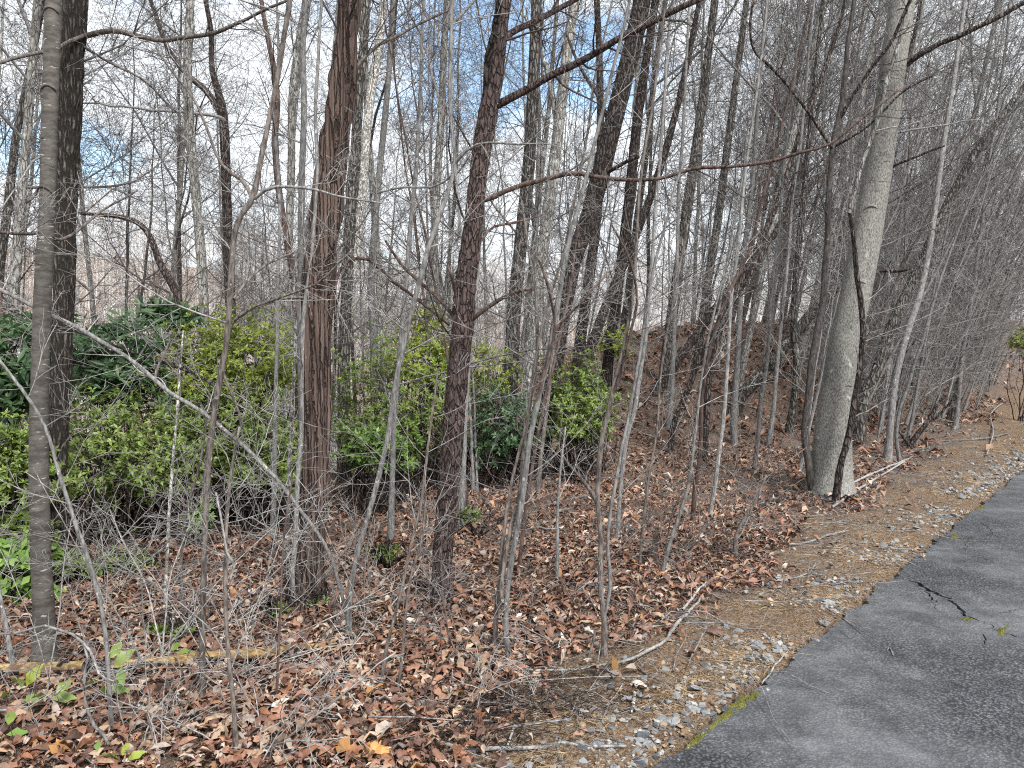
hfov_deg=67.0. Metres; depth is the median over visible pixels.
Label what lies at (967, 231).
thin sapling
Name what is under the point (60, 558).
evergreen sprout
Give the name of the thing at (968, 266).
thin sapling
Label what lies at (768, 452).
bare shrub
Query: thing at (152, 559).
bare shrub
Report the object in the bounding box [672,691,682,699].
stone
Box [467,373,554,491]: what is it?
laurel bush
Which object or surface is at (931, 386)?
thin sapling
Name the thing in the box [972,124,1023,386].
thin sapling
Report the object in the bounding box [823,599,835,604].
stone
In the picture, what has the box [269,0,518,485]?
thin sapling
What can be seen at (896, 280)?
thin sapling
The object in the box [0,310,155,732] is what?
arching grey sapling
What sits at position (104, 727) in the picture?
fallen leaf
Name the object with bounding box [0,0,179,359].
bare tree
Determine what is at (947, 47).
thin sapling
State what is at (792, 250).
thin sapling
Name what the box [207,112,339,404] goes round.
bare tree
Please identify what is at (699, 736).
moss patch
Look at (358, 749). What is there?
fallen leaf
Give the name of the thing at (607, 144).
leaning dark tree
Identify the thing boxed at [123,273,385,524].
laurel bush
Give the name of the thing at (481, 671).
fallen leaf
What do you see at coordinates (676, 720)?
stone
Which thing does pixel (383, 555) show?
evergreen sprout
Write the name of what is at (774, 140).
thin sapling
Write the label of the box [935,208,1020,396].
thin sapling
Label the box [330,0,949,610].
flaky barked tree
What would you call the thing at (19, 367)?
rhododendron
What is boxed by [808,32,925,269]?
bare tree
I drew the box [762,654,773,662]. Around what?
stone
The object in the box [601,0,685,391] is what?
brown tree
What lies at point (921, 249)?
thin sapling
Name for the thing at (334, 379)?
thin sapling
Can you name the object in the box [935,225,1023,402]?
thin sapling
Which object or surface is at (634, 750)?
stone
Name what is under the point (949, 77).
bare tree
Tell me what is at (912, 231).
thin sapling
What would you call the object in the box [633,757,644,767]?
stone
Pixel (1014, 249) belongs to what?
thin sapling
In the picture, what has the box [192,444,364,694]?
bare shrub
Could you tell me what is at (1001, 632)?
moss patch
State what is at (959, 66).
bare tree
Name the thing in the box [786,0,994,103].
bare tree
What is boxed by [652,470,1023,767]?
road
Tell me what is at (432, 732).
fallen leaf
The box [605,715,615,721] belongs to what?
stone
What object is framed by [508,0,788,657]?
twin stem sapling
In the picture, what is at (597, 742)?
stone
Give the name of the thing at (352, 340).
bare tree
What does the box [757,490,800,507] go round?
fallen stick
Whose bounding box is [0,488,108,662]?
edge stem
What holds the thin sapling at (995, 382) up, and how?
on the ground at (794, 618)
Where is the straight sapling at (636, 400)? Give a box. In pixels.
[604,0,724,538]
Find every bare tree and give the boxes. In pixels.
[0,0,115,355]
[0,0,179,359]
[0,0,266,462]
[0,0,269,295]
[0,0,269,509]
[0,108,52,340]
[0,130,94,439]
[12,0,311,435]
[19,194,97,440]
[28,0,297,472]
[36,0,211,455]
[76,66,245,440]
[82,0,294,406]
[170,174,282,370]
[190,232,293,422]
[205,0,493,397]
[206,0,493,420]
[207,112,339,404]
[207,196,304,425]
[214,227,292,384]
[279,17,473,413]
[282,60,453,399]
[291,193,394,386]
[292,69,443,422]
[312,0,547,402]
[327,0,580,428]
[344,13,520,354]
[350,267,413,419]
[352,114,504,380]
[354,211,398,415]
[400,0,544,371]
[408,0,742,380]
[414,226,486,392]
[416,0,615,265]
[474,270,521,377]
[475,106,595,358]
[490,78,640,352]
[511,0,756,297]
[525,263,550,358]
[535,72,715,330]
[549,164,667,331]
[554,247,608,346]
[583,0,788,343]
[587,0,807,336]
[593,0,1012,387]
[625,0,835,326]
[654,103,756,318]
[664,217,732,324]
[671,39,816,304]
[676,78,787,310]
[679,11,833,323]
[681,0,880,319]
[691,0,874,322]
[696,1,898,320]
[698,1,853,308]
[705,0,974,322]
[707,0,958,349]
[720,0,861,320]
[748,65,846,321]
[753,0,963,313]
[757,205,810,315]
[764,0,910,307]
[778,0,963,274]
[778,0,1023,286]
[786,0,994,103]
[790,1,940,243]
[791,0,1023,381]
[806,91,937,310]
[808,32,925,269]
[840,0,1023,381]
[854,0,1023,381]
[856,1,1022,267]
[898,0,1012,265]
[907,79,1023,375]
[914,0,1023,358]
[956,14,1023,296]
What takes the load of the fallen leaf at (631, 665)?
on the ground at (794, 618)
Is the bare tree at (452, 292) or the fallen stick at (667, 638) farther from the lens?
the bare tree at (452, 292)
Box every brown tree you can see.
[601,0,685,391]
[693,0,756,364]
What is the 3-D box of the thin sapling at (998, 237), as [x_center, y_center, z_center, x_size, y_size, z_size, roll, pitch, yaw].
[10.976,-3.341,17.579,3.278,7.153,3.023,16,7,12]
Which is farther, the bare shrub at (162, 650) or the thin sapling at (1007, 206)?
the thin sapling at (1007, 206)
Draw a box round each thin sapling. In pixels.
[0,0,94,503]
[0,0,169,498]
[0,24,130,526]
[82,0,438,538]
[96,23,275,412]
[96,211,199,417]
[98,218,198,468]
[137,313,244,604]
[245,176,340,442]
[246,241,333,397]
[257,77,397,384]
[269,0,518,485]
[272,0,656,542]
[282,0,518,507]
[291,90,420,410]
[296,201,370,408]
[333,0,538,425]
[333,237,378,423]
[345,0,748,527]
[359,223,456,400]
[368,33,571,494]
[407,0,664,494]
[443,0,600,318]
[473,303,501,375]
[474,256,504,356]
[481,17,606,367]
[483,232,554,342]
[531,50,675,341]
[537,0,859,428]
[578,184,644,319]
[595,29,740,310]
[599,153,691,324]
[605,0,755,283]
[609,137,737,406]
[613,0,769,289]
[634,120,713,326]
[641,43,750,286]
[645,4,842,345]
[655,220,773,571]
[660,230,693,326]
[667,191,727,320]
[678,0,842,401]
[679,48,846,417]
[689,0,996,445]
[689,52,808,322]
[707,38,823,369]
[707,124,770,282]
[721,2,859,330]
[723,45,855,313]
[727,0,867,332]
[731,66,852,333]
[732,1,972,472]
[744,0,858,253]
[747,6,947,365]
[749,213,833,361]
[750,62,925,370]
[751,0,1012,431]
[752,0,925,382]
[753,149,912,435]
[756,0,1004,368]
[759,87,861,316]
[765,30,992,366]
[770,71,919,284]
[774,10,931,266]
[775,0,1013,357]
[775,250,870,379]
[776,68,968,357]
[777,20,952,385]
[781,77,978,378]
[782,0,966,306]
[783,0,1001,265]
[788,84,930,332]
[790,0,996,365]
[792,0,999,279]
[797,33,995,330]
[798,153,952,366]
[799,196,850,331]
[804,3,978,339]
[808,152,931,355]
[809,91,1001,386]
[810,79,888,302]
[812,0,1021,415]
[812,69,945,279]
[815,48,892,294]
[818,10,905,328]
[821,58,1023,417]
[830,0,1019,337]
[836,81,963,414]
[840,0,1023,291]
[840,2,1023,402]
[840,22,1023,355]
[843,55,993,368]
[843,86,971,267]
[861,239,955,422]
[862,44,1022,431]
[862,205,944,443]
[865,266,909,375]
[866,0,1023,439]
[866,135,949,342]
[866,245,941,399]
[868,178,945,392]
[870,172,965,419]
[872,128,956,361]
[875,103,986,345]
[875,104,1023,403]
[878,133,1023,428]
[879,16,1023,391]
[880,1,1023,380]
[880,44,1023,427]
[880,74,968,318]
[881,95,987,296]
[882,18,1023,413]
[884,231,962,344]
[885,46,1023,410]
[885,109,1021,355]
[885,190,1016,396]
[886,157,976,423]
[887,0,1023,400]
[888,5,1023,403]
[889,56,1023,374]
[891,288,955,392]
[893,152,982,401]
[895,105,1023,410]
[898,3,1023,393]
[899,257,1012,413]
[902,41,978,201]
[902,193,1005,368]
[902,199,1023,433]
[904,119,1023,407]
[908,136,1018,390]
[910,172,1006,402]
[911,61,1001,221]
[912,146,1023,385]
[915,1,1023,296]
[920,51,1023,420]
[922,126,1023,393]
[924,19,1023,333]
[924,116,1023,412]
[928,136,1023,412]
[930,123,1023,382]
[932,5,1023,382]
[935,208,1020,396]
[935,220,1023,409]
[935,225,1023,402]
[936,143,1023,366]
[941,101,1023,377]
[949,53,1021,342]
[949,156,1022,364]
[949,279,1016,385]
[950,232,1023,391]
[952,214,1023,377]
[952,245,1023,407]
[953,73,1023,389]
[961,256,1023,397]
[964,158,1023,378]
[965,113,1023,340]
[967,197,1023,388]
[968,273,1023,398]
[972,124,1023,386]
[975,143,1023,380]
[978,46,1023,374]
[978,175,1022,385]
[982,254,1023,392]
[991,278,1022,384]
[993,287,1023,385]
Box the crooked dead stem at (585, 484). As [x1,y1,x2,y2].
[527,415,629,517]
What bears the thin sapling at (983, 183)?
on the ground at (794, 618)
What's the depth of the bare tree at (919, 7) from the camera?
11.84 m
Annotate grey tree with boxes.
[239,0,343,469]
[335,0,440,446]
[646,0,733,387]
[803,0,1023,499]
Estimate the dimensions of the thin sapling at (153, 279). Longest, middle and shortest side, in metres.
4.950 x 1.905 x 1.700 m
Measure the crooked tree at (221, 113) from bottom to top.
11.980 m
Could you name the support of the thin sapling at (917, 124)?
on the ground at (794, 618)
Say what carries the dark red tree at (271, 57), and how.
on the ground at (794, 618)
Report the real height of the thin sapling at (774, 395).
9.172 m
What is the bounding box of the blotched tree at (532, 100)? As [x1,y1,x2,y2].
[469,0,611,462]
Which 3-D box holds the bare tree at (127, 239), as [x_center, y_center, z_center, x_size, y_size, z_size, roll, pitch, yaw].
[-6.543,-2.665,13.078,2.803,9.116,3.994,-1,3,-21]
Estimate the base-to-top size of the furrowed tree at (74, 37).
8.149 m
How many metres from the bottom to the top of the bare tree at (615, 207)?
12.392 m
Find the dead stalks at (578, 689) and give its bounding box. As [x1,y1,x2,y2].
[433,647,703,763]
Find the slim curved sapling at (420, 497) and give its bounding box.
[282,352,545,686]
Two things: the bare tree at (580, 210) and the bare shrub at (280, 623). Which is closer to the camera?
the bare shrub at (280, 623)
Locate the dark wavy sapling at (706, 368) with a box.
[690,21,812,523]
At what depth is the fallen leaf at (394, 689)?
3.35 m
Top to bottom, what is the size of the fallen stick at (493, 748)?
0.046 m
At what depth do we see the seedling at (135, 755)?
2.80 m
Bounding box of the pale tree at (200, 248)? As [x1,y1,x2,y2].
[135,0,271,425]
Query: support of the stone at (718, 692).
on the ground at (794, 618)
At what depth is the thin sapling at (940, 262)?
10.89 m
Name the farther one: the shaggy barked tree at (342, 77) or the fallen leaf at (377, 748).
the shaggy barked tree at (342, 77)
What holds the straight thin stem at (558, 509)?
on the ground at (794, 618)
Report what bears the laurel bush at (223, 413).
on the ground at (794, 618)
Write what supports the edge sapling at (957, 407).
on the ground at (794, 618)
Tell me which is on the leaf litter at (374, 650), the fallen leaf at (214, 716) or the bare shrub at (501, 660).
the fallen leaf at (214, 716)
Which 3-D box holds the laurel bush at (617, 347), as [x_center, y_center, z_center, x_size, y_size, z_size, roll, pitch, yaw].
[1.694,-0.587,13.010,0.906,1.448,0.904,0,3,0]
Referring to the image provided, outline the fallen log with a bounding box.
[0,641,340,678]
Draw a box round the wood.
[0,171,1023,461]
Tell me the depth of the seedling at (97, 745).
2.87 m
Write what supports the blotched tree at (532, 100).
on the ground at (794, 618)
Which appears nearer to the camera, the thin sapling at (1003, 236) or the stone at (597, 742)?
the stone at (597, 742)
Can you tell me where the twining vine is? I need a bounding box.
[831,0,957,503]
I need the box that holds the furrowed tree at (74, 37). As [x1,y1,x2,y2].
[0,0,317,579]
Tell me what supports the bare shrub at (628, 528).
on the ground at (794, 618)
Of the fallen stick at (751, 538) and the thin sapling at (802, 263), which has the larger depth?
the thin sapling at (802, 263)
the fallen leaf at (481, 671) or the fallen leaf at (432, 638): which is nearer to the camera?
the fallen leaf at (481, 671)
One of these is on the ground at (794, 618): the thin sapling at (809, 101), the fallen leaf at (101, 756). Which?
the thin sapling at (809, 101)
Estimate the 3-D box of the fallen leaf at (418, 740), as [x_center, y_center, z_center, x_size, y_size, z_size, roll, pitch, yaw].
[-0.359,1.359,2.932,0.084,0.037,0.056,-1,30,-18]
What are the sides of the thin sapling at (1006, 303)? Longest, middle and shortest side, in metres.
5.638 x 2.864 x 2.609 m
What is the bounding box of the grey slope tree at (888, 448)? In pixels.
[851,0,1020,461]
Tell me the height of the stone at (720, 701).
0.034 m
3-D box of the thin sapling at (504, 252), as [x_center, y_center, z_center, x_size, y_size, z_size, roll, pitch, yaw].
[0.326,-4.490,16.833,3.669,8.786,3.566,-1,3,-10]
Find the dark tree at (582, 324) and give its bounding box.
[569,0,651,393]
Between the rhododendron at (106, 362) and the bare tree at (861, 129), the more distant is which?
the bare tree at (861, 129)
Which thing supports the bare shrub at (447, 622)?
on the ground at (794, 618)
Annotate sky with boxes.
[0,0,1023,323]
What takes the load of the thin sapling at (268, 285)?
on the ground at (794, 618)
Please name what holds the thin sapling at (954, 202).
on the ground at (794, 618)
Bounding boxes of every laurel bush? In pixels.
[0,404,89,550]
[10,361,234,550]
[114,355,337,532]
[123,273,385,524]
[179,372,344,536]
[294,298,483,504]
[329,418,432,518]
[353,300,491,493]
[395,288,482,473]
[426,314,529,481]
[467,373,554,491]
[521,335,630,484]
[593,320,640,385]
[996,317,1023,421]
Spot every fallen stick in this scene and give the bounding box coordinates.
[114,695,163,718]
[168,649,214,706]
[408,740,625,751]
[507,724,514,744]
[511,593,703,670]
[631,691,635,712]
[637,665,662,681]
[681,573,706,610]
[742,536,788,544]
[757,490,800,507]
[761,649,788,683]
[789,521,848,545]
[824,459,907,495]
[831,454,915,507]
[941,433,1008,441]
[986,403,1002,455]
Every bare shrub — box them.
[0,459,256,613]
[0,491,221,732]
[3,465,333,673]
[18,589,403,767]
[68,376,187,554]
[75,609,328,758]
[83,355,398,583]
[115,451,400,711]
[169,544,409,678]
[269,426,433,657]
[352,510,608,673]
[437,434,699,622]
[450,614,542,714]
[576,415,806,568]
[591,434,727,577]
[671,378,903,496]
[771,297,991,442]
[865,310,1020,421]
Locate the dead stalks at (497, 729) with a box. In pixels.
[330,659,638,767]
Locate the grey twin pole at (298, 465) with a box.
[254,0,356,603]
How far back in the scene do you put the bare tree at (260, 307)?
37.46 m
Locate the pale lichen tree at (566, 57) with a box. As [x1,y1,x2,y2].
[503,1,603,417]
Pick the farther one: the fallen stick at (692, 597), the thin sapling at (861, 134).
the thin sapling at (861, 134)
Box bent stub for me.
[728,452,791,558]
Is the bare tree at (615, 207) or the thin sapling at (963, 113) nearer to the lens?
the thin sapling at (963, 113)
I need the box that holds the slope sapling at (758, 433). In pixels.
[707,0,810,469]
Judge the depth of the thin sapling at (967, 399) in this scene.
15.52 m
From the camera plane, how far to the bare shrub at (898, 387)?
11.53 m
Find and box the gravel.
[424,414,1023,767]
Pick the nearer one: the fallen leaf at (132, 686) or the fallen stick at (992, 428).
the fallen leaf at (132, 686)
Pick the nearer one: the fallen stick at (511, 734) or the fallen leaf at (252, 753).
the fallen leaf at (252, 753)
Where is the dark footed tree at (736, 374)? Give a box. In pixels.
[674,0,804,445]
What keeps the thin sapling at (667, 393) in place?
on the ground at (794, 618)
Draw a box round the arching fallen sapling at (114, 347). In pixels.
[0,187,345,619]
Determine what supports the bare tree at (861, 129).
on the ground at (794, 618)
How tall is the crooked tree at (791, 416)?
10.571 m
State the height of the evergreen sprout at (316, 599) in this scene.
0.287 m
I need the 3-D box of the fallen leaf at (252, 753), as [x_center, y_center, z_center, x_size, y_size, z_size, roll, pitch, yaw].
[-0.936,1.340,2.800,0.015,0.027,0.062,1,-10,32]
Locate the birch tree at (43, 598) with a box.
[0,0,189,661]
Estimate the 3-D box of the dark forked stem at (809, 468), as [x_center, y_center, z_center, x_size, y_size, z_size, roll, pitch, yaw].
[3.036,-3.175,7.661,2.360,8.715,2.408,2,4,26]
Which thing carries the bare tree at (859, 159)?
on the ground at (794, 618)
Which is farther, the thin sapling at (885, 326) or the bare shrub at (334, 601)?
the thin sapling at (885, 326)
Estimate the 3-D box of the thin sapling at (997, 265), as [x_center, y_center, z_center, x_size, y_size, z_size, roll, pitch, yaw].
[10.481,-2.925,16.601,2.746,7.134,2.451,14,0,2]
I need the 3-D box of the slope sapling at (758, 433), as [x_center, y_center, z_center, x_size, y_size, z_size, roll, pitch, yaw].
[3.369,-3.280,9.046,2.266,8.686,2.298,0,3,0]
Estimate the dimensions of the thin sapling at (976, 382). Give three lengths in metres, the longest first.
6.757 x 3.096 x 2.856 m
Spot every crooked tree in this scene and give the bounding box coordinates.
[83,0,269,422]
[740,0,886,433]
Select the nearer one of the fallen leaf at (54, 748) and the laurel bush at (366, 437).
the fallen leaf at (54, 748)
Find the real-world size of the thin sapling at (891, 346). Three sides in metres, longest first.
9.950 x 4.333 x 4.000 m
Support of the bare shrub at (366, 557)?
on the ground at (794, 618)
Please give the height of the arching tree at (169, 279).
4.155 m
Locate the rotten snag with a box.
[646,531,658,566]
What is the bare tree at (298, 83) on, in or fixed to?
on the ground at (794, 618)
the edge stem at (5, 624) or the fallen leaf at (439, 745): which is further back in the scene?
the edge stem at (5, 624)
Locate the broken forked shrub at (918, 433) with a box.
[884,388,963,451]
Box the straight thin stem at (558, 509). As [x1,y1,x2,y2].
[512,393,597,581]
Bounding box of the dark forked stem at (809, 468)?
[694,0,952,490]
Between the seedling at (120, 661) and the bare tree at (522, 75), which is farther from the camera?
the bare tree at (522, 75)
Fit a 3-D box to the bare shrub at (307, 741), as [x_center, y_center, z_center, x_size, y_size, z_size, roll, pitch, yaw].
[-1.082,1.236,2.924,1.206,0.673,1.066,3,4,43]
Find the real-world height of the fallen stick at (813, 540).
0.152 m
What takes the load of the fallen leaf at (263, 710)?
on the leaf litter at (374, 650)
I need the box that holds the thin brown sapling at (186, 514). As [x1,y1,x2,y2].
[91,326,242,622]
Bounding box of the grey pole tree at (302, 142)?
[176,0,381,512]
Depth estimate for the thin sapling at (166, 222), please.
14.64 m
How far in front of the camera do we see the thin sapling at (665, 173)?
14.10 m
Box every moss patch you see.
[686,726,714,748]
[705,708,733,730]
[728,690,761,709]
[997,626,1008,635]
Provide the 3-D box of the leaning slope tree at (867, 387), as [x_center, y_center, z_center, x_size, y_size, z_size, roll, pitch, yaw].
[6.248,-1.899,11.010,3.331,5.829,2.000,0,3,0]
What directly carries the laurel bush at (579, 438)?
on the ground at (794, 618)
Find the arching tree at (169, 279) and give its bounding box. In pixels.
[79,195,250,481]
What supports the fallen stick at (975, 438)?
on the ground at (794, 618)
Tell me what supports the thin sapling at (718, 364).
on the ground at (794, 618)
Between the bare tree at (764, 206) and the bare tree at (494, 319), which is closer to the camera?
the bare tree at (764, 206)
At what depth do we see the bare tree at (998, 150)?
24.11 m
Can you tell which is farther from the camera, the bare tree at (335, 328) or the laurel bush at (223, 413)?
the bare tree at (335, 328)
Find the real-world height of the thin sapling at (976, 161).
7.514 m
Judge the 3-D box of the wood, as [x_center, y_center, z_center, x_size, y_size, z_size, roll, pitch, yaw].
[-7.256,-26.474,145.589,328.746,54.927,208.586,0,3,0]
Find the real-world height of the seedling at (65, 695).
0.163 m
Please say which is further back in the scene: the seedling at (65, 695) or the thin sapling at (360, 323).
the thin sapling at (360, 323)
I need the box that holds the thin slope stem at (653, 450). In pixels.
[580,216,725,563]
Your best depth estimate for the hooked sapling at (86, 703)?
2.91 m
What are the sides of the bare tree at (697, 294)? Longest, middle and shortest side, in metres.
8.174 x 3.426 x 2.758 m
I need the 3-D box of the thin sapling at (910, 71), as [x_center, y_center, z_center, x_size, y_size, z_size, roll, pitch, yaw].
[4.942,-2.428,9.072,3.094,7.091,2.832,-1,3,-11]
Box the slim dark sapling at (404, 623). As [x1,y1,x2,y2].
[318,449,519,693]
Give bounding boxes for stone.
[577,743,587,751]
[593,739,604,744]
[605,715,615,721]
[617,739,626,746]
[632,747,643,754]
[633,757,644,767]
[634,737,647,741]
[636,731,648,738]
[646,743,656,748]
[662,666,669,670]
[662,717,676,725]
[667,717,679,723]
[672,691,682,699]
[684,704,697,711]
[688,684,699,689]
[700,648,709,652]
[700,662,708,667]
[701,710,710,716]
[713,689,721,695]
[715,699,725,705]
[727,683,735,688]
[745,655,755,660]
[751,642,766,649]
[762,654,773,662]
[773,648,782,653]
[808,637,819,641]
[813,597,825,602]
[817,620,830,626]
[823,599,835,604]
[950,513,959,517]
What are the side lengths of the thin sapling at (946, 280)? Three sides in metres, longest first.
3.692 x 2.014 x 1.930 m
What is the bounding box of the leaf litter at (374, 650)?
[0,316,1023,767]
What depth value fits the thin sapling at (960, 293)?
13.22 m
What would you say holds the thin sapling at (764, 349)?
on the ground at (794, 618)
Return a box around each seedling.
[0,663,43,705]
[0,711,27,743]
[30,680,77,710]
[86,642,135,709]
[93,740,104,750]
[99,743,146,760]
[152,642,192,654]
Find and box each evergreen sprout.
[0,499,69,575]
[0,518,75,607]
[24,526,141,584]
[94,531,172,575]
[128,590,248,647]
[170,501,233,549]
[237,580,297,623]
[269,573,339,610]
[326,531,407,569]
[455,488,510,537]
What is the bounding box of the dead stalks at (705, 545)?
[633,533,797,568]
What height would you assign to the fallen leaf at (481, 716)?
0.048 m
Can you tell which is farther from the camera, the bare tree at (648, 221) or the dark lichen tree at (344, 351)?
the bare tree at (648, 221)
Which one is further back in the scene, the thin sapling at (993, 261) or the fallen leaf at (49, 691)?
the thin sapling at (993, 261)
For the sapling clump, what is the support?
on the ground at (794, 618)
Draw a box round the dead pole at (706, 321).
[650,170,824,396]
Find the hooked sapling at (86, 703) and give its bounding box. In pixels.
[0,564,268,744]
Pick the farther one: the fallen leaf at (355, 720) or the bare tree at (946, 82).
the bare tree at (946, 82)
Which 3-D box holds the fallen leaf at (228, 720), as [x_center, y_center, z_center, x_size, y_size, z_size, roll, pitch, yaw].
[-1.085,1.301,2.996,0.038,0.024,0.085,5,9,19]
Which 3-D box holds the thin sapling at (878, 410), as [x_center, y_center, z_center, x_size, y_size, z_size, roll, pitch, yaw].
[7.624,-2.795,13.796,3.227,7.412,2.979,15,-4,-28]
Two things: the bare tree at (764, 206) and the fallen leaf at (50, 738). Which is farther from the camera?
the bare tree at (764, 206)
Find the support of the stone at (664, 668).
on the ground at (794, 618)
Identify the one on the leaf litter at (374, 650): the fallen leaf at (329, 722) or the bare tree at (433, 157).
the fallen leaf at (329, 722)
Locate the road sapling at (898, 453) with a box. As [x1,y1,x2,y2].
[889,176,1000,462]
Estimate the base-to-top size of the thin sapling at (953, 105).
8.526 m
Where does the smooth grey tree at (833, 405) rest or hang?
on the ground at (794, 618)
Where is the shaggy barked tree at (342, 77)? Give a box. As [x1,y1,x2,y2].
[209,0,495,610]
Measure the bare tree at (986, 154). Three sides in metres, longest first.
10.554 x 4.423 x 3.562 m
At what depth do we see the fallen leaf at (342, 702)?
3.18 m
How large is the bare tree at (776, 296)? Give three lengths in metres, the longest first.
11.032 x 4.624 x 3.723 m
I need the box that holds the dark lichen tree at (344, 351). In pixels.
[307,0,420,482]
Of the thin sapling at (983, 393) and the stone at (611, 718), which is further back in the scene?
the thin sapling at (983, 393)
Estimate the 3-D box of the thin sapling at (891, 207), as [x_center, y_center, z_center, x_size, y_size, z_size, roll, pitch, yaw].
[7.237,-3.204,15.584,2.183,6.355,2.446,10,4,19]
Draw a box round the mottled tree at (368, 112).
[253,0,432,472]
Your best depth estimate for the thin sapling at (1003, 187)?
21.56 m
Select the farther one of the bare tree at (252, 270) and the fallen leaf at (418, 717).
the bare tree at (252, 270)
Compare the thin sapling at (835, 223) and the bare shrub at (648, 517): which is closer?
the bare shrub at (648, 517)
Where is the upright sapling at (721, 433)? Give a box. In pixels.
[684,0,793,518]
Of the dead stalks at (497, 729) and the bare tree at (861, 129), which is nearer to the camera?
the dead stalks at (497, 729)
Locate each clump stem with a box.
[400,183,609,650]
[425,216,599,575]
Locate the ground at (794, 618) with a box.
[0,244,1023,767]
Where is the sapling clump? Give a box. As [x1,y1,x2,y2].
[427,0,720,657]
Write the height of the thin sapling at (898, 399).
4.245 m
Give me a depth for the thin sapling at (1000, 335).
19.04 m
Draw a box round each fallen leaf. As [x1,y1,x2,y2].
[12,637,26,645]
[15,708,28,714]
[20,752,32,758]
[26,728,37,735]
[27,735,50,743]
[40,721,63,728]
[42,689,51,700]
[46,676,64,686]
[46,734,57,742]
[48,713,55,721]
[49,739,70,753]
[74,736,103,752]
[93,725,109,742]
[96,732,113,737]
[100,751,120,764]
[110,748,121,767]
[112,743,121,750]
[127,685,139,689]
[151,742,171,748]
[170,741,178,749]
[175,697,188,703]
[179,743,192,749]
[186,642,198,648]
[191,693,214,704]
[191,744,211,751]
[204,713,227,721]
[210,723,230,739]
[214,750,225,758]
[225,715,237,723]
[231,748,243,765]
[237,697,250,707]
[246,751,258,758]
[259,707,272,716]
[276,734,291,741]
[281,682,294,694]
[285,748,294,755]
[288,625,299,629]
[296,705,305,718]
[296,719,304,732]
[298,745,317,757]
[299,743,307,751]
[310,691,324,705]
[324,715,335,732]
[330,735,358,758]
[335,721,351,736]
[337,699,344,707]
[348,745,365,755]
[349,717,368,723]
[356,735,363,742]
[359,740,389,757]
[362,718,377,723]
[366,683,387,702]
[375,720,392,737]
[375,753,394,763]
[387,686,401,692]
[403,747,413,755]
[406,718,443,727]
[406,733,426,746]
[412,714,430,721]
[413,750,420,756]
[424,730,438,737]
[426,636,438,641]
[429,745,443,767]
[430,750,442,766]
[433,743,448,749]
[450,734,469,740]
[452,743,461,759]
[453,705,463,716]
[456,752,468,759]
[464,740,480,745]
[465,701,480,707]
[472,653,486,673]
[472,709,485,726]
[473,657,488,673]
[476,724,486,736]
[495,714,513,724]
[561,647,566,662]
[611,656,621,678]
[625,663,636,670]
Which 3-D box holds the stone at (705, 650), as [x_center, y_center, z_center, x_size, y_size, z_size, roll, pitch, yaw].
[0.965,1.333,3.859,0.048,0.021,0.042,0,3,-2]
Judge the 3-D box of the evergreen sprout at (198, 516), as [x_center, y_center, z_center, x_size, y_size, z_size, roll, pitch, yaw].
[-2.592,1.192,6.373,0.517,0.451,0.338,-3,4,-44]
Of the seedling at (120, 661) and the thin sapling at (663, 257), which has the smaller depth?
the seedling at (120, 661)
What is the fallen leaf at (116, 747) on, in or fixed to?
on the leaf litter at (374, 650)
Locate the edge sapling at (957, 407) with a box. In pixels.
[952,0,1023,427]
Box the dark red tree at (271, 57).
[141,0,330,448]
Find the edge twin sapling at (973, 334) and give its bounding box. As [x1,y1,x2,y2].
[945,176,1023,425]
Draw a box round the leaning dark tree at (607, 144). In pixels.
[528,0,703,479]
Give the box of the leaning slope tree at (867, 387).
[852,65,1023,446]
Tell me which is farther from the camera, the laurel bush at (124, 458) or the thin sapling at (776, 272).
the thin sapling at (776, 272)
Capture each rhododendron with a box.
[0,296,94,511]
[20,295,192,536]
[103,281,209,516]
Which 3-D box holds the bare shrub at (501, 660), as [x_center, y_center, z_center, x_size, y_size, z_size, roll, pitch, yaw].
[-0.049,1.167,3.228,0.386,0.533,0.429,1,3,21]
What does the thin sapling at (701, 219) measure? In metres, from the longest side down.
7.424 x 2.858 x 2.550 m
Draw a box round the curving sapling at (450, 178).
[314,0,587,642]
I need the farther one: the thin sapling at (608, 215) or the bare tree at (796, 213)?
the bare tree at (796, 213)
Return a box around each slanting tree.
[579,0,762,414]
[668,160,825,453]
[702,0,884,458]
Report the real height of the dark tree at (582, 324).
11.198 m
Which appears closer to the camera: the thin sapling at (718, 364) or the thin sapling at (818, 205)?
the thin sapling at (718, 364)
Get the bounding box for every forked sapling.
[23,0,420,706]
[28,374,352,746]
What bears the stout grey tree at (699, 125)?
on the ground at (794, 618)
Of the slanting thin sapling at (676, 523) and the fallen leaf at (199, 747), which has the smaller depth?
the fallen leaf at (199, 747)
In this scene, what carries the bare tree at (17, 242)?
on the ground at (794, 618)
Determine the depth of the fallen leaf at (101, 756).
2.79 m
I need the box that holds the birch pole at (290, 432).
[231,232,353,566]
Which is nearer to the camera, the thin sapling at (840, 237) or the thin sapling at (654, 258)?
the thin sapling at (840, 237)
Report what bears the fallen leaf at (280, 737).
on the leaf litter at (374, 650)
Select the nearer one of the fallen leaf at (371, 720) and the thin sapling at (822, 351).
the fallen leaf at (371, 720)
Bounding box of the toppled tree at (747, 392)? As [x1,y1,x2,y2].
[728,269,844,420]
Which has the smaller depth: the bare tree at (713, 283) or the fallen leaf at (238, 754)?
the fallen leaf at (238, 754)
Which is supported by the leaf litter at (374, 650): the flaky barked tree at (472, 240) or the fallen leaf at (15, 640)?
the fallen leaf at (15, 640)
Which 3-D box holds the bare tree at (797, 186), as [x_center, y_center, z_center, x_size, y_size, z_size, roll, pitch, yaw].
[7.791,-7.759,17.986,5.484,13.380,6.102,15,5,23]

